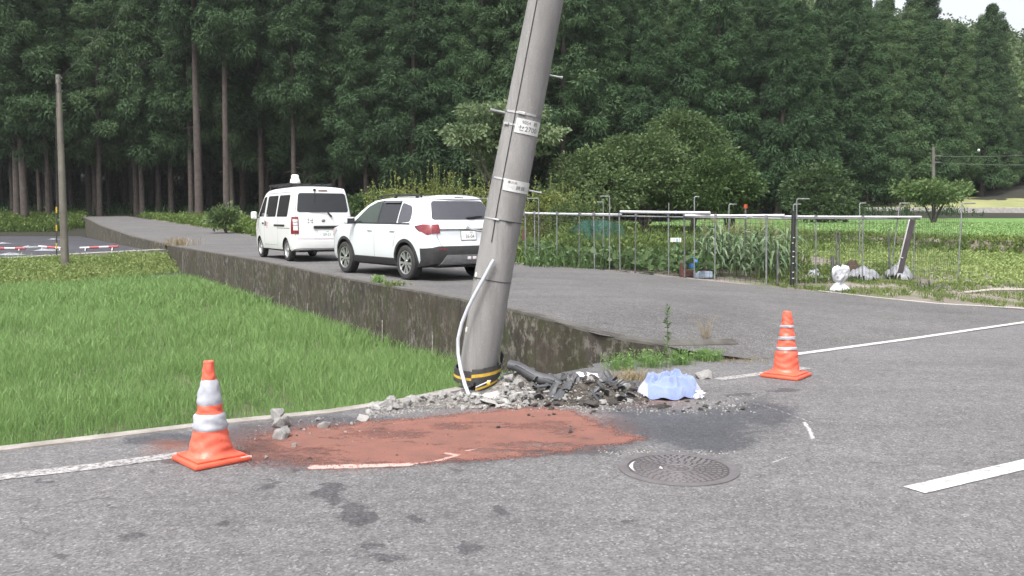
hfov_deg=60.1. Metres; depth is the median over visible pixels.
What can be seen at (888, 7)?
cedar tree
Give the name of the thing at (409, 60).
cedar tree
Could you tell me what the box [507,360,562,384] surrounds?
bumper beam
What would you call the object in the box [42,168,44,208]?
cedar tree
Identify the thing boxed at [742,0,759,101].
cedar tree
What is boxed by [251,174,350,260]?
work van
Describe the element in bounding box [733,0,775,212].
cedar tree
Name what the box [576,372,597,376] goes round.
broken bumper
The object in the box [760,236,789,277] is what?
maize plant
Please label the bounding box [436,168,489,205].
shrub
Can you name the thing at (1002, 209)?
concrete wall
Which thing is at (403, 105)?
cedar tree
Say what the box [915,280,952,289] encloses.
dead branch
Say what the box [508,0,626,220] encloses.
cedar tree
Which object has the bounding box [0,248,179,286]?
weeds
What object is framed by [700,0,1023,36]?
sky
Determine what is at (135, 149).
cedar tree
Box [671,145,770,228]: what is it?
broadleaf tree
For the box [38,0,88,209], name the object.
cedar tree
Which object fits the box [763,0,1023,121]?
forest
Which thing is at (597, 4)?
cedar tree
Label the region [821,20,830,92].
cedar tree
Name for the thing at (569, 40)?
cedar tree
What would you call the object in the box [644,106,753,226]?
broadleaf tree
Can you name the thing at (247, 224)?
undergrowth
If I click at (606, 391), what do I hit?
plastic shard
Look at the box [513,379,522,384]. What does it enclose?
concrete chunk
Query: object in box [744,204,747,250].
stake
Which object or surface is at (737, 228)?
maize plant
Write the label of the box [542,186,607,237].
shrub
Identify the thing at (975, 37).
cedar tree
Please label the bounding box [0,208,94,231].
undergrowth
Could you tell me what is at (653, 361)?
weed clump
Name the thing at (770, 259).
maize plant
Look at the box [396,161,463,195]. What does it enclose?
shrub
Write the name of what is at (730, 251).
maize plant
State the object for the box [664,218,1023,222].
grass strip
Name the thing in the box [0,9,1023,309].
ground
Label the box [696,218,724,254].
maize plant
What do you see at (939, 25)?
cedar tree
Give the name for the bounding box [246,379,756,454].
gravel
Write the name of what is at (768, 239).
maize plant
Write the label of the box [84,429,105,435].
broadleaf weed
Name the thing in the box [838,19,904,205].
cedar tree
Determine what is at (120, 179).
cedar tree
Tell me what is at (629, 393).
plastic shard
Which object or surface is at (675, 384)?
towel
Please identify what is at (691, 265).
watering can
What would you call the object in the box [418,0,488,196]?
cedar tree
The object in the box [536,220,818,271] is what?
weeds
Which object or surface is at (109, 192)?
cedar tree
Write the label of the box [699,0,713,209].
cedar tree
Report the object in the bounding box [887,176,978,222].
broadleaf tree
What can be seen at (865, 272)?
plastic sheet
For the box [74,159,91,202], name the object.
cedar tree
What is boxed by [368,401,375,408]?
concrete slab
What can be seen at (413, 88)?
cedar tree
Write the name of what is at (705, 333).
straw tuft
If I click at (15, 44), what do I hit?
cedar tree
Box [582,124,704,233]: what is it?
broadleaf tree
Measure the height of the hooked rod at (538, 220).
1.872 m
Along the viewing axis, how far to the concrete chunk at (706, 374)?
9.40 m
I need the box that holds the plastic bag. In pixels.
[830,265,849,291]
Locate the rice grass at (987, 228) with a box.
[580,221,1023,241]
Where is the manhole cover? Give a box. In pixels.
[618,452,739,486]
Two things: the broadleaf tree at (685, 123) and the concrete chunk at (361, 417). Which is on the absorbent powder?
the concrete chunk at (361, 417)
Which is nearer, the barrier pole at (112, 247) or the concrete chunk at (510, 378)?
the concrete chunk at (510, 378)
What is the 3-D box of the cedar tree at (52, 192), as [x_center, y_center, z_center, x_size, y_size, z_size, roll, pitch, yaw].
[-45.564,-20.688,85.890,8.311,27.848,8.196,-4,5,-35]
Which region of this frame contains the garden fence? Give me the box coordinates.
[523,211,966,286]
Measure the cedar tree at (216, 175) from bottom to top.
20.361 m
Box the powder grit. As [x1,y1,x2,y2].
[228,405,646,470]
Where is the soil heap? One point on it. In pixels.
(851, 263)
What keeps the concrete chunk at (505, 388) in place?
on the rubble
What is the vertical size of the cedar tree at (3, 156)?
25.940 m
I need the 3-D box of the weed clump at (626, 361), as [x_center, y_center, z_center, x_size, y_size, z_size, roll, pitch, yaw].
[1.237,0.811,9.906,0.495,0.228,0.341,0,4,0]
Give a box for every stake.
[521,227,524,241]
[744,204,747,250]
[776,250,778,285]
[831,256,833,282]
[835,229,836,265]
[839,233,839,264]
[888,229,889,267]
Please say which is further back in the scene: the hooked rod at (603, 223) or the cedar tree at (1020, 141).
the cedar tree at (1020, 141)
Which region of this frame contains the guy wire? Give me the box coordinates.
[56,121,56,254]
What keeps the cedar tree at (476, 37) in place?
on the ground at (1014, 191)
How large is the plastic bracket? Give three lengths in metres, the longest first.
0.160 x 0.072 x 0.024 m
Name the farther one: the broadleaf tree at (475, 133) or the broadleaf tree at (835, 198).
the broadleaf tree at (835, 198)
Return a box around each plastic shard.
[532,384,551,387]
[534,393,543,398]
[547,382,559,397]
[560,373,567,380]
[562,380,572,389]
[589,386,599,395]
[590,390,598,399]
[596,380,603,386]
[603,370,612,379]
[604,389,609,395]
[605,378,618,385]
[618,385,626,389]
[625,392,634,396]
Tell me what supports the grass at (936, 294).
on the garden ground at (744, 277)
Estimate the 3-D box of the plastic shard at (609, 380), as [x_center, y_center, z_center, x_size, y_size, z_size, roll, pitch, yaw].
[0.988,0.922,8.535,0.244,0.024,0.083,25,27,-35]
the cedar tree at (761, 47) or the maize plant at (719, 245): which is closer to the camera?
the maize plant at (719, 245)
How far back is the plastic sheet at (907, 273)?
20.34 m
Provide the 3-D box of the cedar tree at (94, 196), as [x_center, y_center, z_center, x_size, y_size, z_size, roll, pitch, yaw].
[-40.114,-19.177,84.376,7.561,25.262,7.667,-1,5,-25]
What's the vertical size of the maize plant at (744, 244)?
1.339 m
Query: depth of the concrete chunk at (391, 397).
8.15 m
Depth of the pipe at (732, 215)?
18.88 m
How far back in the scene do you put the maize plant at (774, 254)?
19.66 m
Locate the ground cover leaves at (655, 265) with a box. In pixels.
[517,239,727,276]
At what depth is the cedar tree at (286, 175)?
100.76 m
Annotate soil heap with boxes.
[846,259,859,277]
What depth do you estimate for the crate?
19.55 m
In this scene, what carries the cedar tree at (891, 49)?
on the ground at (1014, 191)
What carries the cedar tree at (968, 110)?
on the ground at (1014, 191)
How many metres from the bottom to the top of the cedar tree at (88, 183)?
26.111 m
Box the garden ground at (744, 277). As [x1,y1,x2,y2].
[150,219,1023,308]
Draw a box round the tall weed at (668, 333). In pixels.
[662,304,672,367]
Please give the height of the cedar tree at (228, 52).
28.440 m
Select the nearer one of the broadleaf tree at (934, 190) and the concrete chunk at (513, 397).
the concrete chunk at (513, 397)
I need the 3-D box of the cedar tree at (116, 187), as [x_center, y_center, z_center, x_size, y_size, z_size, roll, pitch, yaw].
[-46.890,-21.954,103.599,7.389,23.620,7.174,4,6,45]
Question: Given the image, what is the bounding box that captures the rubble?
[397,372,663,407]
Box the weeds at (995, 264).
[743,239,1023,287]
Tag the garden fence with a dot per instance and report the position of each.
(793, 218)
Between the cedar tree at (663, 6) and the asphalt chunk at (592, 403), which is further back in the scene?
the cedar tree at (663, 6)
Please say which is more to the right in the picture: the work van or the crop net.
the crop net
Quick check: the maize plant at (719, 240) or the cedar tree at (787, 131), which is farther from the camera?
the cedar tree at (787, 131)
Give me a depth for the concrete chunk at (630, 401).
8.12 m
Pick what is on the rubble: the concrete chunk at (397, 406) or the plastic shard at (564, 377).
the plastic shard at (564, 377)
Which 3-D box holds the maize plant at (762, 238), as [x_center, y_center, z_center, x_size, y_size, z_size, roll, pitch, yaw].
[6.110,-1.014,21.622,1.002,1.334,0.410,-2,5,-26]
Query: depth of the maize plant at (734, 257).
20.04 m
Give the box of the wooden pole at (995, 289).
[963,288,1023,293]
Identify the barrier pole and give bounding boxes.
[0,247,25,250]
[38,245,59,249]
[80,245,118,250]
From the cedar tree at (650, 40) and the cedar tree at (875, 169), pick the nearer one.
the cedar tree at (650, 40)
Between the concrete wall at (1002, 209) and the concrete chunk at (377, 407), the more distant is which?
the concrete wall at (1002, 209)
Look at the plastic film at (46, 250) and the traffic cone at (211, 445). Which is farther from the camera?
the plastic film at (46, 250)
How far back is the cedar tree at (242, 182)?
89.14 m
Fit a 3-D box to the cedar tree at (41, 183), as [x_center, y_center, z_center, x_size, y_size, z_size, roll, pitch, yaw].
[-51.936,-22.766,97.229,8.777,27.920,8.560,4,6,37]
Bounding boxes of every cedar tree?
[0,0,56,214]
[0,0,68,219]
[0,0,88,214]
[0,81,27,210]
[3,144,26,195]
[3,145,36,193]
[4,8,44,211]
[26,5,84,204]
[28,146,42,203]
[28,163,83,189]
[36,0,59,211]
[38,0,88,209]
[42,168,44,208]
[53,161,55,199]
[55,0,124,214]
[61,0,140,215]
[62,0,128,213]
[65,146,75,207]
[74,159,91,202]
[75,145,127,211]
[87,0,170,214]
[95,0,176,215]
[102,165,119,198]
[105,172,147,196]
[109,77,132,212]
[110,145,137,198]
[117,2,193,211]
[121,0,211,212]
[138,160,186,198]
[144,7,221,213]
[145,0,233,213]
[146,161,155,208]
[147,0,221,211]
[148,173,148,203]
[162,161,205,199]
[163,162,174,207]
[178,170,218,190]
[183,0,261,207]
[191,41,266,206]
[201,138,237,181]
[202,93,222,207]
[203,162,235,193]
[212,160,251,173]
[214,0,284,212]
[215,7,264,211]
[219,167,257,193]
[232,1,285,195]
[233,160,287,196]
[244,0,315,180]
[245,163,252,202]
[251,0,326,178]
[258,149,289,189]
[265,0,337,184]
[277,0,341,184]
[280,154,315,182]
[295,0,369,187]
[299,0,380,190]
[322,0,404,194]
[336,174,357,187]
[345,169,381,191]
[350,0,405,192]
[356,7,383,197]
[358,180,360,199]
[368,1,417,197]
[372,0,457,193]
[377,0,431,193]
[384,0,431,193]
[395,171,442,195]
[406,0,472,183]
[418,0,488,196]
[431,0,467,180]
[440,0,515,206]
[457,0,508,190]
[477,5,540,189]
[478,0,572,221]
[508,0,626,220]
[530,1,573,209]
[531,17,573,210]
[540,28,590,202]
[565,0,630,216]
[575,0,638,220]
[591,0,651,212]
[599,0,642,82]
[618,0,675,221]
[626,0,669,94]
[635,0,674,39]
[635,9,672,215]
[656,0,713,219]
[662,0,701,208]
[662,0,714,214]
[668,3,703,208]
[693,0,760,218]
[698,0,705,22]
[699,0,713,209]
[701,0,757,166]
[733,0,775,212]
[733,0,790,213]
[734,1,745,48]
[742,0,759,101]
[745,0,815,213]
[759,0,793,211]
[762,0,782,203]
[764,0,843,213]
[766,18,830,214]
[788,7,841,208]
[810,8,846,210]
[813,0,839,45]
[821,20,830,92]
[826,0,891,179]
[830,30,880,195]
[831,10,874,193]
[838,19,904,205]
[858,0,873,34]
[869,0,882,14]
[871,11,901,156]
[873,21,918,204]
[874,16,912,184]
[879,0,899,68]
[890,19,944,201]
[900,0,938,116]
[901,19,937,163]
[908,24,964,181]
[920,0,955,68]
[920,18,949,178]
[929,27,969,180]
[934,20,954,78]
[946,32,985,197]
[948,22,980,184]
[949,31,963,185]
[958,55,1009,195]
[968,30,992,192]
[972,3,1016,191]
[972,13,995,187]
[974,104,1019,189]
[995,10,1023,133]
[1006,111,1022,188]
[1015,117,1023,173]
[1016,120,1023,184]
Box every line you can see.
[0,451,183,479]
[61,0,130,76]
[63,0,296,91]
[713,367,812,379]
[798,321,1023,354]
[825,291,1016,307]
[903,459,1023,492]
[938,149,1021,156]
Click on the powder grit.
(311, 428)
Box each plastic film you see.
[0,252,25,254]
[34,249,59,250]
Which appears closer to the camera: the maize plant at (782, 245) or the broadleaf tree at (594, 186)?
the maize plant at (782, 245)
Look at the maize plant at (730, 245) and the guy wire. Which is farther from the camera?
the guy wire
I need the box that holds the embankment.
[3,259,165,282]
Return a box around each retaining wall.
[84,216,167,253]
[167,245,738,379]
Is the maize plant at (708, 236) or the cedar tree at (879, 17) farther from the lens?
the cedar tree at (879, 17)
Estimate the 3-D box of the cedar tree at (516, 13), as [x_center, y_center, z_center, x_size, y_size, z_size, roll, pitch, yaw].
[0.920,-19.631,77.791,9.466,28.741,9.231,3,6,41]
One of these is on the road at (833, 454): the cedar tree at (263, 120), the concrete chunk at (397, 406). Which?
the concrete chunk at (397, 406)
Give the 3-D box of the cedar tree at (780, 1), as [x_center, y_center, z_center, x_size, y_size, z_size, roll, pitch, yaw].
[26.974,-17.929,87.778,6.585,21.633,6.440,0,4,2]
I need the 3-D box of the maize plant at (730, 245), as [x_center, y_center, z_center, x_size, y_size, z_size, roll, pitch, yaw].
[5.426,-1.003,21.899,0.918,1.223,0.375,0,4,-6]
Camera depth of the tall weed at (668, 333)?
10.05 m
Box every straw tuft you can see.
[595,364,682,381]
[683,313,718,338]
[696,355,773,363]
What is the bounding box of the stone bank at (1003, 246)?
[629,229,1023,252]
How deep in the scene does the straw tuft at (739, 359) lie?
10.54 m
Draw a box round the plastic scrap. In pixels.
[693,390,705,399]
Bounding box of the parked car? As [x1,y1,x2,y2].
[333,193,485,279]
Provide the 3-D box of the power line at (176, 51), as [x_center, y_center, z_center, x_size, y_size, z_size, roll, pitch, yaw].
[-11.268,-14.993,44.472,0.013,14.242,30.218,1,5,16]
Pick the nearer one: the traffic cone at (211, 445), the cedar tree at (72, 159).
the traffic cone at (211, 445)
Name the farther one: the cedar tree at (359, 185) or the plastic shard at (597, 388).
the cedar tree at (359, 185)
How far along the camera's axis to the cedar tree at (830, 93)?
86.26 m
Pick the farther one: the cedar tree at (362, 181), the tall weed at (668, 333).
the cedar tree at (362, 181)
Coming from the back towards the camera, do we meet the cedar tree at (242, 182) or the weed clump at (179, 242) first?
the cedar tree at (242, 182)
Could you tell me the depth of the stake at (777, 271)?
18.46 m
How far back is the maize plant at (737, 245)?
21.11 m
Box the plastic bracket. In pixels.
[569,373,578,380]
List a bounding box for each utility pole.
[55,74,68,265]
[453,0,563,393]
[932,147,941,217]
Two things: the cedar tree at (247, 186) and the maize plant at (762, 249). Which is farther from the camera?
the cedar tree at (247, 186)
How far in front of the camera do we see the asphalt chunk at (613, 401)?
8.05 m
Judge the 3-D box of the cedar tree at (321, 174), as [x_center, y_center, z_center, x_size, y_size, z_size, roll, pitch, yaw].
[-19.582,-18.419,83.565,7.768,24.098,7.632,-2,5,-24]
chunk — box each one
[270,408,283,419]
[272,416,291,427]
[272,425,290,439]
[317,421,330,427]
[356,414,368,421]
[366,408,374,414]
[374,404,381,409]
[380,400,391,407]
[386,395,395,399]
[393,404,402,408]
[402,397,410,407]
[407,395,419,402]
[502,385,509,391]
[504,374,514,382]
[509,393,516,400]
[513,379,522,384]
[553,389,564,400]
[577,398,584,405]
[584,400,599,407]
[599,399,606,403]
[608,398,618,405]
[627,398,634,403]
[630,385,637,390]
[695,369,713,378]
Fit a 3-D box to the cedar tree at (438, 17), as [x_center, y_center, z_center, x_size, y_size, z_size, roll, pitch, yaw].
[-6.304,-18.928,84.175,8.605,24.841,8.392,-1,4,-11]
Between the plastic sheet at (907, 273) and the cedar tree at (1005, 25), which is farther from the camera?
the cedar tree at (1005, 25)
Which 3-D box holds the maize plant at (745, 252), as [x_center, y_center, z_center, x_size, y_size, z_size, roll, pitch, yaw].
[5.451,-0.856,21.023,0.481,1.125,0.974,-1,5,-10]
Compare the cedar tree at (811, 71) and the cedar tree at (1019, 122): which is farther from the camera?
the cedar tree at (1019, 122)
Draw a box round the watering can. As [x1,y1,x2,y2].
[686,257,697,268]
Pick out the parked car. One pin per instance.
(410, 236)
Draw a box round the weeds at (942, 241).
[604,219,1023,254]
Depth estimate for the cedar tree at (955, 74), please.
107.42 m
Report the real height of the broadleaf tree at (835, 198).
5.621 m
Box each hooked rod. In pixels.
[527,198,538,256]
[597,202,603,252]
[600,196,609,270]
[694,196,698,278]
[728,204,736,254]
[796,198,809,285]
[859,203,865,256]
[889,203,908,279]
[957,203,975,278]
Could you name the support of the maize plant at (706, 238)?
on the garden ground at (744, 277)
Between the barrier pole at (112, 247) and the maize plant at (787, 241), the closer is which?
the maize plant at (787, 241)
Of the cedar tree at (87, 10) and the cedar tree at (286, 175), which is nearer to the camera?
the cedar tree at (87, 10)
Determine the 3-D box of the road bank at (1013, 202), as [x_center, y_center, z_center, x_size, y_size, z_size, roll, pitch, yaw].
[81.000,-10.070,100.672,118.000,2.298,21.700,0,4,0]
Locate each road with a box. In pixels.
[0,332,1023,575]
[82,216,1023,358]
[966,323,1023,331]
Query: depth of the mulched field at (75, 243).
50.19 m
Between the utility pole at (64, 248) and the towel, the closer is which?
the towel
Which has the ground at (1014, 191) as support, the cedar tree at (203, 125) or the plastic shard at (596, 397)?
the cedar tree at (203, 125)
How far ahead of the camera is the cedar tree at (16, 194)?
78.00 m
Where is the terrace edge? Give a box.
[4,249,166,259]
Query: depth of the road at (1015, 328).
13.64 m
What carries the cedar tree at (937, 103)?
on the ground at (1014, 191)
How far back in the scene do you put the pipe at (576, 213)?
21.49 m
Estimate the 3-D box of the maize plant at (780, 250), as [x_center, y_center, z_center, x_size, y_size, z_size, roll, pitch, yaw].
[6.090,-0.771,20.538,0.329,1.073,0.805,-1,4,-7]
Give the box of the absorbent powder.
[246,408,644,469]
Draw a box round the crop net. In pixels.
[568,219,626,244]
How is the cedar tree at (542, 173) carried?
on the ground at (1014, 191)
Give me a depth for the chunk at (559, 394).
8.24 m
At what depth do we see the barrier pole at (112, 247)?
40.45 m
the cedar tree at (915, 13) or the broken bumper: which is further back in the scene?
the cedar tree at (915, 13)
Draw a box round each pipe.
[525,212,621,214]
[620,210,710,213]
[685,214,784,216]
[746,215,921,217]
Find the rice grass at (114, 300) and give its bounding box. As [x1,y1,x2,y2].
[0,269,542,445]
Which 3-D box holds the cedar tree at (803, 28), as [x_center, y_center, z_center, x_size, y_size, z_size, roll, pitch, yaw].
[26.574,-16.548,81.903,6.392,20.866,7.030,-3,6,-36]
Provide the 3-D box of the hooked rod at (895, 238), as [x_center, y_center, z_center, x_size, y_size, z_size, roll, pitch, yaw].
[8.843,-1.008,20.258,0.407,1.883,0.027,0,4,0]
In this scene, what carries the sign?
on the garden ground at (744, 277)
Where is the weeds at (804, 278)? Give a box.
[762,258,912,283]
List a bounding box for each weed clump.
[159,236,205,245]
[370,274,387,282]
[380,279,411,286]
[600,351,644,372]
[626,347,675,368]
[663,347,695,366]
[688,347,726,361]
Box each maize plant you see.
[692,219,719,268]
[695,218,735,276]
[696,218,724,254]
[697,229,716,272]
[703,224,727,276]
[710,226,728,274]
[711,221,727,270]
[711,228,746,271]
[716,221,757,275]
[718,220,757,275]
[720,231,742,273]
[723,224,743,269]
[727,219,754,271]
[728,238,748,278]
[729,222,768,271]
[729,228,744,277]
[731,227,748,266]
[731,230,758,268]
[735,225,774,279]
[735,238,767,276]
[746,219,786,271]
[749,220,773,269]
[752,219,774,276]
[752,220,784,277]
[760,230,789,278]
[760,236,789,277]
[764,233,786,274]
[769,225,797,264]
[769,238,789,274]
[772,219,804,279]
[772,224,804,269]
[781,227,809,263]
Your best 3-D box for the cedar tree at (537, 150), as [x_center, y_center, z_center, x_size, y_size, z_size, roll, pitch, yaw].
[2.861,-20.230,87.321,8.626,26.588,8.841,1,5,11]
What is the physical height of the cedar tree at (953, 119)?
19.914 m
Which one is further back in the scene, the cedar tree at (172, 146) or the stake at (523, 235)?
the cedar tree at (172, 146)
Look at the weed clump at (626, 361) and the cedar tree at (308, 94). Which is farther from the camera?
the cedar tree at (308, 94)
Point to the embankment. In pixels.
(64, 272)
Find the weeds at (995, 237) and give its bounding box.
[611,224,1023,241]
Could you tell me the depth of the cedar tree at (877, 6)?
107.00 m
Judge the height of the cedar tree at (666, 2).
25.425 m
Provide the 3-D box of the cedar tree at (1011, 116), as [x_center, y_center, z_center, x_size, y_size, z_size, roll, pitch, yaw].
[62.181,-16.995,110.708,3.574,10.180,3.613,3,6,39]
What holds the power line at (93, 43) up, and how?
attached to the utility pole at (64, 248)
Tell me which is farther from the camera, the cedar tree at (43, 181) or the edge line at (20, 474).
the cedar tree at (43, 181)
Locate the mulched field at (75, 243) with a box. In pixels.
[0,236,143,257]
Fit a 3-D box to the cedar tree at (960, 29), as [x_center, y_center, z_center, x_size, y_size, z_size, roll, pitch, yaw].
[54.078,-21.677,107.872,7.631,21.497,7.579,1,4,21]
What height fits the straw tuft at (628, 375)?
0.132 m
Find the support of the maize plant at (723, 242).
on the garden ground at (744, 277)
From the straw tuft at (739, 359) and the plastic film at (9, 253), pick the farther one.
the plastic film at (9, 253)
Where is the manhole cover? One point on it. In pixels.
(679, 469)
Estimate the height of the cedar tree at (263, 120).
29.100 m
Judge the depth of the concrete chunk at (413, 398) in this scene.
8.10 m
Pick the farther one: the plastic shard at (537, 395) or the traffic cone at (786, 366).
the traffic cone at (786, 366)
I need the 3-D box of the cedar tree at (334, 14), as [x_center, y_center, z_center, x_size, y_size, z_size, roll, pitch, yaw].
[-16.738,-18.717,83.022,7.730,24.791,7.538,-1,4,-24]
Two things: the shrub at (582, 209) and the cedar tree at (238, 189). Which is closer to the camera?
the shrub at (582, 209)
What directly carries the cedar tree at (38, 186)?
on the ground at (1014, 191)
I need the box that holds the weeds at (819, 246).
[353,217,984,252]
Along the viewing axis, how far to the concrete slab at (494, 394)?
8.24 m
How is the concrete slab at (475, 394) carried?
on the rubble
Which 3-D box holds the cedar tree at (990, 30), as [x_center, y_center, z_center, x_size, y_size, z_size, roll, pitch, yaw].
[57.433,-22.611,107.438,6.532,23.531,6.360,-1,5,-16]
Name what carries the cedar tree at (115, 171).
on the ground at (1014, 191)
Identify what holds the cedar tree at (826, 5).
on the ground at (1014, 191)
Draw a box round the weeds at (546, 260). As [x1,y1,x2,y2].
[515,240,666,270]
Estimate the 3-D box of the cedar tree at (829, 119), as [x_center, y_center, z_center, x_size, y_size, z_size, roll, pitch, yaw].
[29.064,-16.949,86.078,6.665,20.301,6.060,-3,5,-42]
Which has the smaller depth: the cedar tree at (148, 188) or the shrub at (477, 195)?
the shrub at (477, 195)
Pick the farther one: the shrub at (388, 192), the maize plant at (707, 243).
the shrub at (388, 192)
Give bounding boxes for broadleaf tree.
[434,98,571,184]
[530,141,654,228]
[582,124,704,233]
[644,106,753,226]
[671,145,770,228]
[778,158,874,222]
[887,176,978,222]
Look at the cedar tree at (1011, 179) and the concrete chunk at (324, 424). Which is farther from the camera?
the cedar tree at (1011, 179)
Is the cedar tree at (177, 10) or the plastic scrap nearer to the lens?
the plastic scrap
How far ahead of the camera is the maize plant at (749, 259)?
20.39 m
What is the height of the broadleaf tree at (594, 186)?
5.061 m
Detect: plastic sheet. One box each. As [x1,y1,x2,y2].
[807,269,820,278]
[849,266,879,279]
[884,263,912,279]
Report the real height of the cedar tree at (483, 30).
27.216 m
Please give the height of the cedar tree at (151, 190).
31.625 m
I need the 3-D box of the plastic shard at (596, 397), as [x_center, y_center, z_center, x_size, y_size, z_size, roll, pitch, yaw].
[0.780,1.006,8.220,0.044,0.134,0.016,-16,-26,-47]
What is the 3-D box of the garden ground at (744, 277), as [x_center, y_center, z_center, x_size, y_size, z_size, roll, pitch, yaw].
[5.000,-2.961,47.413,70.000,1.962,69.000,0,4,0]
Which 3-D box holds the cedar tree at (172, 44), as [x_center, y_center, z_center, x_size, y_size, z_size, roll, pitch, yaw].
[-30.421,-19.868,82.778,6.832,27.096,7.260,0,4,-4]
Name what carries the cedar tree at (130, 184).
on the ground at (1014, 191)
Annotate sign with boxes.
[670,238,680,251]
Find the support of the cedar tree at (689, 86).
on the ground at (1014, 191)
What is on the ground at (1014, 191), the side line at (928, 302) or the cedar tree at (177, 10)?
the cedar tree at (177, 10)
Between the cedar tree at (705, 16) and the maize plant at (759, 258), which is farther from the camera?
the cedar tree at (705, 16)
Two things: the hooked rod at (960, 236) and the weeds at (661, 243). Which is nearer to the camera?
the hooked rod at (960, 236)
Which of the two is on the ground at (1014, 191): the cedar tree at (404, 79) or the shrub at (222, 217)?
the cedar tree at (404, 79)
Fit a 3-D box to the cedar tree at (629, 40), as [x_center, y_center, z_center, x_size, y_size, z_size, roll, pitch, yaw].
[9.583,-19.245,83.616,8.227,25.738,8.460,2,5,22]
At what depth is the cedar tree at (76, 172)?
104.43 m
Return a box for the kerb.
[0,379,501,451]
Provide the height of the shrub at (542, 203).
3.112 m
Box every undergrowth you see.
[0,176,983,215]
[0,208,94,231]
[136,211,584,263]
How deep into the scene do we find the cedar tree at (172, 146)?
82.83 m
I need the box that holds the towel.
[637,369,701,399]
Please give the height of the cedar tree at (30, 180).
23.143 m
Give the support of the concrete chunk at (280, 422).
on the road at (833, 454)
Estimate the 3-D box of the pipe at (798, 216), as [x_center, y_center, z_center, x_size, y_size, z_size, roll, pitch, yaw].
[7.184,-1.572,19.511,4.811,0.065,0.052,-2,5,-21]
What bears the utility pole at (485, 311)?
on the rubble
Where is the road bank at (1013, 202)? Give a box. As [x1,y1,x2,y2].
[735,197,1023,206]
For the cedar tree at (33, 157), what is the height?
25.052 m
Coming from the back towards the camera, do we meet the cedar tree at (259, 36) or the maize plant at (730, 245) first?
the cedar tree at (259, 36)
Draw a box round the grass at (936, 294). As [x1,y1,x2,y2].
[747,267,1023,307]
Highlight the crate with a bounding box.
[693,271,712,277]
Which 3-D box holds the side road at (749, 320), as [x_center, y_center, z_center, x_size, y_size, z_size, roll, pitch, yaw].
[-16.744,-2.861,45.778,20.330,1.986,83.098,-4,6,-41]
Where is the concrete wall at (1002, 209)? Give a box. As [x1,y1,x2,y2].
[737,207,1023,212]
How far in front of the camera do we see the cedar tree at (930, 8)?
106.73 m
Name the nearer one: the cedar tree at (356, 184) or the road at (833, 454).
the road at (833, 454)
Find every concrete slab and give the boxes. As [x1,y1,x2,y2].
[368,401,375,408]
[471,392,481,397]
[479,399,497,404]
[482,391,502,398]
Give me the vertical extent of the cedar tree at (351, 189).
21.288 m
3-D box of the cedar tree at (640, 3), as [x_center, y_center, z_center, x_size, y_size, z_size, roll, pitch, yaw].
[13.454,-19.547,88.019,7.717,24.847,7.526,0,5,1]
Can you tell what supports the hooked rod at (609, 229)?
attached to the garden fence
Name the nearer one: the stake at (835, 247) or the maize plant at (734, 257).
the maize plant at (734, 257)
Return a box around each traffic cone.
[171,360,251,470]
[760,311,811,380]
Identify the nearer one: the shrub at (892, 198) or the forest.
the shrub at (892, 198)
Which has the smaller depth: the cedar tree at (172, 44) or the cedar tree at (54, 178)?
the cedar tree at (172, 44)
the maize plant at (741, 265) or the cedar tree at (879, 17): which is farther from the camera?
the cedar tree at (879, 17)
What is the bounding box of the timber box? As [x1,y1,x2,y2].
[680,263,708,276]
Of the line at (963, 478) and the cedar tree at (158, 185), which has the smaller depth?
the line at (963, 478)
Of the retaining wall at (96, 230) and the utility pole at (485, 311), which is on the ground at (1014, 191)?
the retaining wall at (96, 230)
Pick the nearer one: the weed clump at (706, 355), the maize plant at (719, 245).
the weed clump at (706, 355)
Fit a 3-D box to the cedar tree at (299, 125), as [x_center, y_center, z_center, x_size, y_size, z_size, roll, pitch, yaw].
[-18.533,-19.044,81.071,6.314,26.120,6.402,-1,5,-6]
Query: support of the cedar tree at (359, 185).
on the ground at (1014, 191)
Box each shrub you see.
[203,200,242,232]
[347,187,391,215]
[360,168,422,210]
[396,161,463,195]
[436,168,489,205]
[521,175,577,239]
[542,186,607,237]
[869,183,906,205]
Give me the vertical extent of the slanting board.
1.247 m
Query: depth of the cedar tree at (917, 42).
99.61 m
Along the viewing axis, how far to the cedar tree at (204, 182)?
109.27 m
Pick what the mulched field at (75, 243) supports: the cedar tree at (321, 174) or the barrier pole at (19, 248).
the barrier pole at (19, 248)
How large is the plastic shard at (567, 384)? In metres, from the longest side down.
0.169 x 0.095 x 0.028 m
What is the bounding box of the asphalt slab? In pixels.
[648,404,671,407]
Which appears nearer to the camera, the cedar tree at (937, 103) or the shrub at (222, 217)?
the shrub at (222, 217)
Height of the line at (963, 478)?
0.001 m
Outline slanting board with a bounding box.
[896,219,915,273]
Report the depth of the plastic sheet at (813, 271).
19.85 m
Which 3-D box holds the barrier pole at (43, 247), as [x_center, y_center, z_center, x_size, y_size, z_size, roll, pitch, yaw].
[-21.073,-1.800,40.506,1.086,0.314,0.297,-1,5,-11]
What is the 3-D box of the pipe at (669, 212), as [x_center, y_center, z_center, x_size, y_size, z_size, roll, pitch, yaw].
[3.395,-1.696,19.815,2.268,0.099,0.064,4,6,39]
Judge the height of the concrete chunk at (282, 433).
0.110 m
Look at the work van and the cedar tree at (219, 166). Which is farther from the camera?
the cedar tree at (219, 166)
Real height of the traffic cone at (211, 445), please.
0.706 m

